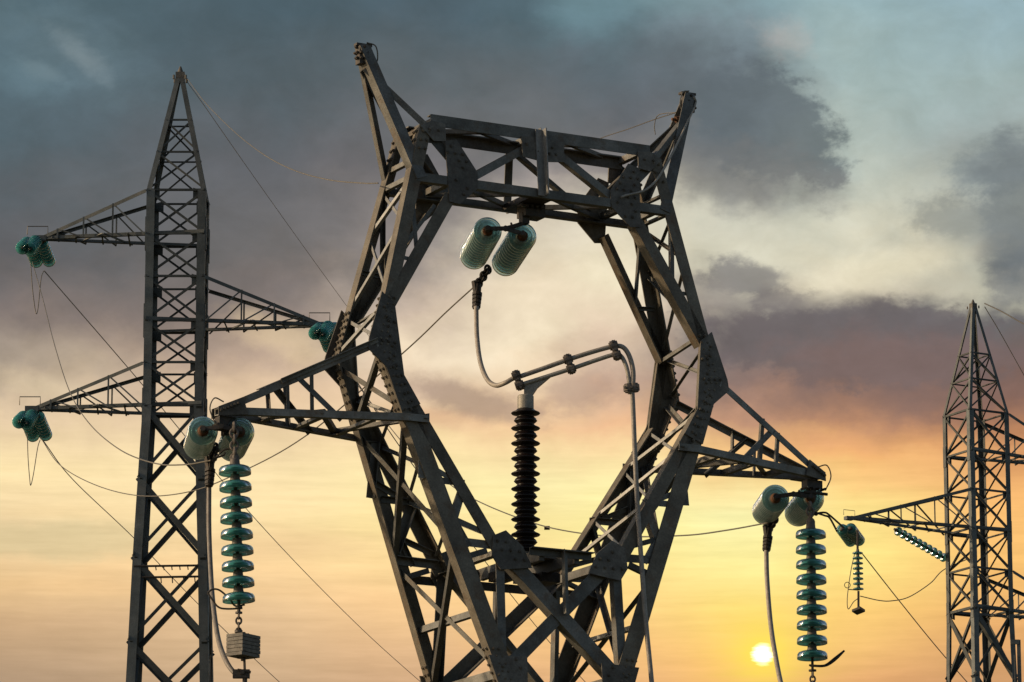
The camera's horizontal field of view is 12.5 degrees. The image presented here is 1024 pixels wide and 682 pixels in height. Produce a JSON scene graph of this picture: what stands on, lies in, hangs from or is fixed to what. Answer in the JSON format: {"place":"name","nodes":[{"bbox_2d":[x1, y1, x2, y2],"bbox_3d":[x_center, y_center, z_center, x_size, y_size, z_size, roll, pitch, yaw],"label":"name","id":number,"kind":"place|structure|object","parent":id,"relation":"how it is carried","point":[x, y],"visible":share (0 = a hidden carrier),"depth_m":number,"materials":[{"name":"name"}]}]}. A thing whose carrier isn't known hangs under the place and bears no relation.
{"place":"outdoors","nodes":[
{"label":"outdoors","id":0,"kind":"place"},
{"bbox_2d":[0,0,1023,681],"label":"sky","id":1,"kind":"structure","parent":0,"point":[850,179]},
{"label":"ground","id":2,"kind":"structure","parent":0,"visible":0},
{"bbox_2d":[19,66,329,681],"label":"transmission tower","id":3,"kind":"structure","parent":2,"relation":"on","point":[141,576],"depth_m":77.22,"materials":[{"name":"metal"}]},
{"bbox_2d":[12,411,26,428],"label":"insulator string","id":4,"kind":"object","parent":3,"relation":"attached to","point":[18,417],"visible":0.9,"depth_m":76.23,"materials":[{"name":"green glass"}]},
{"bbox_2d":[16,237,29,254],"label":"insulator string","id":5,"kind":"object","parent":3,"relation":"attached to","point":[22,242],"visible":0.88,"depth_m":76.89,"materials":[{"name":"green glass"}]},
{"bbox_2d":[20,409,38,429],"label":"insulator string","id":6,"kind":"object","parent":3,"relation":"attached to","point":[31,416],"visible":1,"depth_m":76.24,"materials":[{"name":"green glass"}]},
{"bbox_2d":[23,425,38,441],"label":"insulator string","id":7,"kind":"object","parent":3,"relation":"attached to","point":[33,435],"visible":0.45,"depth_m":77.73,"materials":[{"name":"green glass"}]},
{"bbox_2d":[23,235,41,255],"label":"insulator string","id":8,"kind":"object","parent":3,"relation":"attached to","point":[34,242],"visible":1,"depth_m":76.90,"materials":[{"name":"green glass"}]},
{"bbox_2d":[27,251,42,267],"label":"insulator string","id":9,"kind":"object","parent":3,"relation":"attached to","point":[36,259],"visible":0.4,"depth_m":78.40,"materials":[{"name":"green glass"}]},
{"bbox_2d":[32,262,210,465],"bbox_3d":[-5.380,-0.145,59.455,0.201,10.890,37.005,2,-13,-8],"label":"conductor wire","id":10,"kind":"object","parent":9,"relation":"attached to","point":[92,426],"visible":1,"depth_m":55.27,"materials":[{"name":"grey metal"}]},
{"bbox_2d":[30,264,43,313],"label":"conductor wire","id":11,"kind":"object","parent":3,"relation":"attached to","point":[39,290],"visible":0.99,"depth_m":77.25,"materials":[{"name":"grey metal"}]},
{"bbox_2d":[34,411,51,440],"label":"insulator string","id":12,"kind":"object","parent":3,"relation":"attached to","point":[43,429],"visible":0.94,"depth_m":77.59,"materials":[{"name":"green glass"}]},
{"bbox_2d":[43,440,278,681],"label":"conductor wire","id":13,"kind":"object","parent":12,"relation":"attached to","point":[133,537],"visible":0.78,"depth_m":87.11,"materials":[{"name":"black metal"}]},
{"bbox_2d":[41,288,471,496],"bbox_3d":[-4.282,0.595,60.224,0.496,5.977,35.498,3,-13,-12],"label":"conductor wire","id":14,"kind":"object","parent":12,"relation":"hanging from","point":[439,318],"visible":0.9,"depth_m":50.88,"materials":[{"name":"grey metal"}]},
{"bbox_2d":[27,433,39,485],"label":"conductor wire","id":15,"kind":"object","parent":14,"relation":"hanging from","point":[28,460],"visible":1,"depth_m":76.60,"materials":[{"name":"grey metal"}]},
{"bbox_2d":[38,241,55,266],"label":"insulator string","id":16,"kind":"object","parent":3,"relation":"attached to","point":[46,254],"visible":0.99,"depth_m":78.27,"materials":[{"name":"green glass"}]},
{"bbox_2d":[44,271,419,680],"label":"conductor wire","id":17,"kind":"object","parent":3,"relation":"attached to","point":[215,472],"visible":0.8,"depth_m":101.31,"materials":[{"name":"grey metal"}]},
{"bbox_2d":[188,83,368,335],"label":"conductor wire","id":18,"kind":"object","parent":3,"relation":"attached to","point":[263,190],"visible":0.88,"depth_m":99.24,"materials":[{"name":"grey metal"}]},
{"bbox_2d":[187,78,378,183],"bbox_3d":[-3.241,-2.882,59.593,0.199,11.558,36.655,1,-13,-6],"label":"conductor wire","id":19,"kind":"object","parent":3,"relation":"attached to","point":[281,164],"visible":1,"depth_m":53.49,"materials":[{"name":"grey metal"}]},
{"bbox_2d":[308,322,321,339],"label":"insulator string","id":20,"kind":"object","parent":3,"relation":"attached to","point":[313,329],"visible":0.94,"depth_m":76.56,"materials":[{"name":"green glass"}]},
{"bbox_2d":[316,321,334,340],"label":"insulator string","id":21,"kind":"object","parent":3,"relation":"attached to","point":[327,328],"visible":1,"depth_m":76.58,"materials":[{"name":"green glass"}]},
{"bbox_2d":[320,336,330,351],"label":"insulator string","id":22,"kind":"object","parent":3,"relation":"attached to","point":[325,344],"visible":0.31,"depth_m":77.95,"materials":[{"name":"green glass"}]},
{"bbox_2d":[358,383,584,681],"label":"conductor wire","id":23,"kind":"object","parent":22,"relation":"attached to","point":[474,547],"visible":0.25,"depth_m":106.73,"materials":[{"name":"grey metal"}]},
{"bbox_2d":[358,385,768,536],"bbox_3d":[-0.754,0.849,60.607,0.949,9.495,34.235,2,-13,-9],"label":"conductor wire","id":24,"kind":"object","parent":22,"relation":"hanging from","point":[600,535],"visible":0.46,"depth_m":47.29,"materials":[{"name":"grey metal"}]},
{"bbox_2d":[209,42,831,681],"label":"transmission tower","id":25,"kind":"structure","parent":2,"relation":"on","point":[421,192],"depth_m":40.74,"materials":[{"name":"grey metal"}]},
{"bbox_2d":[184,416,217,459],"bbox_3d":[-2.659,0.830,40.064,0.254,0.254,1.365,1,-7,-5],"label":"insulator string","id":26,"kind":"object","parent":25,"relation":"attached to","point":[198,445],"visible":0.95,"depth_m":39.47,"materials":[{"name":"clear glass"}]},
{"bbox_2d":[204,442,218,486],"bbox_3d":[-2.599,1.069,40.578,0.111,0.415,0.185,-7,-15,29],"label":"cable clamp","id":27,"kind":"object","parent":26,"relation":"attached to","point":[209,473],"visible":0.91,"depth_m":40.52,"materials":[{"name":"black metal"}]},
{"bbox_2d":[207,487,233,673],"bbox_3d":[-2.479,2.006,39.660,0.149,1.903,1.414,4,-14,-15],"label":"jumper cable","id":28,"kind":"object","parent":27,"relation":"hanging from","point":[213,607],"visible":0.98,"depth_m":39.87,"materials":[{"name":"grey metal"}]},
{"bbox_2d":[200,424,242,433],"bbox_3d":[-2.439,0.747,39.412,0.356,0.101,0.160,0,-13,0],"label":"yoke fitting","id":29,"kind":"object","parent":25,"relation":"attached to","point":[222,427],"visible":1,"depth_m":39.36,"materials":[{"name":"black metal"}]},
{"bbox_2d":[229,422,238,458],"bbox_3d":[-2.324,0.854,39.274,0.075,0.372,0.066,-10,-16,37],"label":"link chain","id":30,"kind":"object","parent":29,"relation":"hanging from","point":[234,449],"visible":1,"depth_m":39.26,"materials":[{"name":"metal"}]},
{"bbox_2d":[213,448,230,460],"bbox_3d":[-2.425,0.950,39.298,0.163,0.125,0.050,0,-13,0],"label":"arcing horn","id":31,"kind":"object","parent":30,"relation":"attached to","point":[216,457],"visible":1,"depth_m":39.28,"materials":[{"name":"black metal"}]},
{"bbox_2d":[219,458,254,603],"bbox_3d":[-2.294,1.575,39.108,0.272,1.222,0.272,-2,-13,-1],"label":"insulator string","id":32,"kind":"object","parent":30,"relation":"hanging from","point":[236,518],"visible":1,"depth_m":39.06,"materials":[{"name":"green glass"}]},
{"bbox_2d":[207,588,244,610],"bbox_3d":[-2.375,2.155,38.974,0.318,0.210,0.058,0,-13,0],"label":"arcing horn","id":33,"kind":"object","parent":32,"relation":"hanging from","point":[238,606],"visible":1,"depth_m":38.96,"materials":[{"name":"black metal"}]},
{"bbox_2d":[235,611,242,632],"bbox_3d":[-2.267,2.346,38.929,0.066,0.218,0.066,0,-13,0],"label":"link chain","id":34,"kind":"object","parent":33,"relation":"hanging from","point":[238,629],"visible":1,"depth_m":38.92,"materials":[{"name":"metal"}]},
{"bbox_2d":[226,632,260,660],"bbox_3d":[-2.227,2.531,38.886,0.175,0.240,0.243,-9,-16,34],"label":"counterweight","id":35,"kind":"object","parent":34,"relation":"hanging from","point":[242,645],"visible":1,"depth_m":38.81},
{"bbox_2d":[233,657,250,681],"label":"cable clamp","id":36,"kind":"object","parent":35,"relation":"hanging from","point":[244,673],"visible":1,"depth_m":38.80,"materials":[{"name":"grey metal"}]},
{"bbox_2d":[218,417,253,460],"bbox_3d":[-2.356,0.840,40.062,0.254,0.254,1.366,1,-7,-6],"label":"insulator string","id":37,"kind":"object","parent":25,"relation":"attached to","point":[244,439],"visible":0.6,"depth_m":39.48,"materials":[{"name":"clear glass"}]},
{"bbox_2d":[485,222,525,237],"bbox_3d":[-0.056,-0.981,41.213,0.355,0.179,0.138,0,-13,0],"label":"yoke fitting","id":38,"kind":"object","parent":25,"relation":"attached to","point":[508,228],"visible":1,"depth_m":41.17,"materials":[{"name":"black metal"}]},
{"bbox_2d":[460,217,501,269],"bbox_3d":[-0.277,-0.874,41.870,0.254,0.254,1.361,1,-9,-6],"label":"insulator string","id":39,"kind":"object","parent":38,"relation":"attached to","point":[478,247],"visible":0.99,"depth_m":41.49,"materials":[{"name":"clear glass"}]},
{"bbox_2d":[471,264,491,308],"bbox_3d":[-0.271,-0.488,42.451,0.219,0.442,0.116,8,-15,-30],"label":"cable clamp","id":40,"kind":"object","parent":39,"relation":"hanging from","point":[477,284],"visible":0.98,"depth_m":42.41,"materials":[{"name":"grey metal"}]},
{"bbox_2d":[492,224,536,275],"bbox_3d":[0.020,-0.820,41.858,0.254,0.254,1.362,2,-10,-7],"label":"insulator string","id":41,"kind":"object","parent":25,"relation":"attached to","point":[511,253],"visible":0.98,"depth_m":41.58,"materials":[{"name":"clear glass"}]},
{"bbox_2d":[511,378,549,552],"bbox_3d":[0.171,1.093,40.810,0.367,1.655,0.274,7,-15,-27],"label":"post insulator","id":42,"kind":"object","parent":25,"relation":"on","point":[525,473],"visible":0.87,"depth_m":40.72,"materials":[{"name":"brown ceramic"}]},
{"bbox_2d":[511,369,524,390],"bbox_3d":[0.052,0.342,40.935,0.122,0.189,0.120,0,-13,0],"label":"rail clamp","id":43,"kind":"object","parent":42,"relation":"attached to","point":[518,382],"visible":1,"depth_m":40.90,"materials":[{"name":"metal"}]},
{"bbox_2d":[524,353,630,393],"bbox_3d":[0.536,0.281,40.949,1.018,0.372,0.037,0,-13,0],"label":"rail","id":44,"kind":"object","parent":42,"relation":"attached to","point":[584,364],"visible":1,"depth_m":40.94,"materials":[{"name":"metal"}]},
{"bbox_2d":[563,353,575,374],"bbox_3d":[0.503,0.201,40.968,0.122,0.188,0.120,0,-13,0],"label":"rail clamp","id":45,"kind":"object","parent":44,"relation":"attached to","point":[568,361],"visible":1,"depth_m":40.93,"materials":[{"name":"metal"}]},
{"bbox_2d":[608,340,621,360],"bbox_3d":[0.902,0.082,40.995,0.122,0.189,0.120,0,-13,0],"label":"rail clamp","id":46,"kind":"object","parent":44,"relation":"attached to","point":[616,352],"visible":1,"depth_m":40.96,"materials":[{"name":"metal"}]},
{"bbox_2d":[623,383,639,392],"bbox_3d":[1.042,0.409,40.919,0.145,0.086,0.120,0,-13,0],"label":"rail clamp","id":47,"kind":"object","parent":44,"relation":"attached to","point":[631,387],"visible":1,"depth_m":40.88,"materials":[{"name":"metal"}]},
{"bbox_2d":[474,306,635,387],"bbox_3d":[0.279,0.005,41.131,1.557,0.885,0.482,-6,-14,24],"label":"jumper cable","id":48,"kind":"object","parent":47,"relation":"attached to","point":[624,348],"visible":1,"depth_m":40.98,"materials":[{"name":"grey metal"}]},
{"bbox_2d":[601,113,674,137],"bbox_3d":[0.987,-2.156,50.650,0.070,3.980,16.323,1,-13,-4],"label":"conductor wire","id":49,"kind":"object","parent":25,"relation":"attached to","point":[638,125],"visible":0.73,"depth_m":46.39,"materials":[{"name":"grey metal"}]},
{"bbox_2d":[630,392,653,681],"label":"down cable","id":50,"kind":"object","parent":25,"relation":"attached to","point":[639,540],"visible":1,"depth_m":40.49,"materials":[{"name":"grey metal"}]},
{"bbox_2d":[654,112,676,134],"bbox_3d":[1.394,-1.977,42.355,0.276,0.191,0.036,-12,-18,42],"label":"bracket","id":51,"kind":"object","parent":25,"relation":"attached to","point":[657,116],"visible":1,"depth_m":42.42,"materials":[{"name":"grey metal"}]},
{"bbox_2d":[752,485,788,524],"bbox_3d":[2.356,1.492,42.754,0.254,0.254,1.357,0,-7,-1],"label":"insulator string","id":52,"kind":"object","parent":25,"relation":"attached to","point":[767,507],"visible":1,"depth_m":42.16,"materials":[{"name":"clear glass"}]},
{"bbox_2d":[762,518,778,551],"bbox_3d":[2.380,1.769,43.258,0.210,0.375,0.104,12,-18,-42],"label":"cable clamp","id":53,"kind":"object","parent":52,"relation":"hanging from","point":[767,535],"visible":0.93,"depth_m":43.20,"materials":[{"name":"black metal"}]},
{"bbox_2d":[764,550,782,681],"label":"jumper cable","id":54,"kind":"object","parent":53,"relation":"hanging from","point":[770,618],"visible":1,"depth_m":42.73,"materials":[{"name":"grey metal"}]},
{"bbox_2d":[773,490,813,500],"bbox_3d":[2.521,1.388,42.086,0.362,0.107,0.120,0,-13,0],"label":"yoke fitting","id":55,"kind":"object","parent":25,"relation":"attached to","point":[794,494],"visible":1,"depth_m":42.05,"materials":[{"name":"black metal"}]},
{"bbox_2d":[806,501,814,523],"bbox_3d":[2.666,1.552,41.956,0.070,0.255,0.063,-10,-16,37],"label":"link chain","id":56,"kind":"object","parent":55,"relation":"hanging from","point":[810,514],"visible":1,"depth_m":41.95,"materials":[{"name":"metal"}]},
{"bbox_2d":[796,522,827,661],"bbox_3d":[2.667,2.224,41.800,0.272,1.238,0.272,0,-13,0],"label":"insulator string","id":57,"kind":"object","parent":56,"relation":"hanging from","point":[811,579],"visible":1,"depth_m":41.75,"materials":[{"name":"green glass"}]},
{"bbox_2d":[809,650,844,671],"bbox_3d":[2.794,2.835,41.650,0.325,0.192,0.069,-1,-13,4],"label":"arcing horn","id":58,"kind":"object","parent":57,"relation":"hanging from","point":[830,662],"visible":1,"depth_m":41.63,"materials":[{"name":"black metal"}]},
{"bbox_2d":[809,671,815,681],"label":"link chain","id":59,"kind":"object","parent":58,"relation":"hanging from","point":[812,676],"visible":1,"depth_m":41.61,"materials":[{"name":"metal"}]},
{"bbox_2d":[814,511,843,531],"bbox_3d":[2.838,1.614,41.987,0.276,0.190,0.050,0,-13,0],"label":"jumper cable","id":60,"kind":"object","parent":56,"relation":"attached to","point":[828,515],"visible":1,"depth_m":41.99,"materials":[{"name":"black metal"}]},
{"bbox_2d":[785,488,823,526],"bbox_3d":[2.663,1.499,42.752,0.254,0.254,1.356,0,-8,-1],"label":"insulator string","id":61,"kind":"object","parent":25,"relation":"attached to","point":[795,512],"visible":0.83,"depth_m":42.38,"materials":[{"name":"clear glass"}]},
{"bbox_2d":[843,299,1023,681],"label":"transmission tower","id":62,"kind":"structure","parent":2,"relation":"on","point":[978,622],"depth_m":122.76,"materials":[{"name":"metal"}]},
{"bbox_2d":[837,524,854,546],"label":"insulator string","id":63,"kind":"object","parent":62,"relation":"attached to","point":[845,537],"visible":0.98,"depth_m":121.05,"materials":[{"name":"green glass"}]},
{"bbox_2d":[846,523,864,545],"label":"insulator string","id":64,"kind":"object","parent":62,"relation":"attached to","point":[852,529],"visible":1,"depth_m":121.07,"materials":[{"name":"green glass"}]},
{"bbox_2d":[856,530,858,548],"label":"suspension rod","id":65,"kind":"object","parent":62,"relation":"hanging from","point":[857,539],"visible":1,"depth_m":120.75,"materials":[{"name":"grey metal"}]},
{"bbox_2d":[852,549,863,589],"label":"insulator string","id":66,"kind":"object","parent":65,"relation":"hanging from","point":[858,568],"visible":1,"depth_m":120.57,"materials":[{"name":"green glass"}]},
{"bbox_2d":[847,553,857,608],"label":"conductor wire","id":67,"kind":"object","parent":66,"relation":"hanging from","point":[848,587],"visible":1,"depth_m":120.45,"materials":[{"name":"black metal"}]},
{"bbox_2d":[852,591,864,614],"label":"counterweight","id":68,"kind":"object","parent":66,"relation":"hanging from","point":[858,610],"visible":1,"depth_m":120.37,"materials":[{"name":"grey metal"}]},
{"bbox_2d":[860,559,965,601],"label":"conductor wire","id":69,"kind":"object","parent":62,"relation":"attached to","point":[911,595],"visible":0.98,"depth_m":122.15,"materials":[{"name":"black metal"}]},
{"bbox_2d":[862,554,966,681],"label":"conductor wire","id":70,"kind":"object","parent":62,"relation":"attached to","point":[908,612],"visible":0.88,"depth_m":130.95,"materials":[{"name":"black metal"}]},
{"bbox_2d":[893,527,945,561],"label":"insulator string","id":71,"kind":"object","parent":62,"relation":"attached to","point":[925,546],"visible":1,"depth_m":122.42,"materials":[{"name":"green glass"}]},
{"bbox_2d":[984,303,1023,323],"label":"conductor wire","id":72,"kind":"object","parent":62,"relation":"attached to","point":[1004,313],"visible":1,"depth_m":120.86,"materials":[{"name":"grey metal"}]},
{"bbox_2d":[985,307,1023,374],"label":"conductor wire","id":73,"kind":"object","parent":62,"relation":"attached to","point":[1004,339],"visible":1,"depth_m":130.60,"materials":[{"name":"grey metal"}]},
{"bbox_2d":[1010,639,1021,681],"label":"steel post","id":74,"kind":"object","parent":2,"relation":"on","point":[1016,641],"visible":1,"depth_m":60.63,"materials":[{"name":"grey metal"}]}
]}

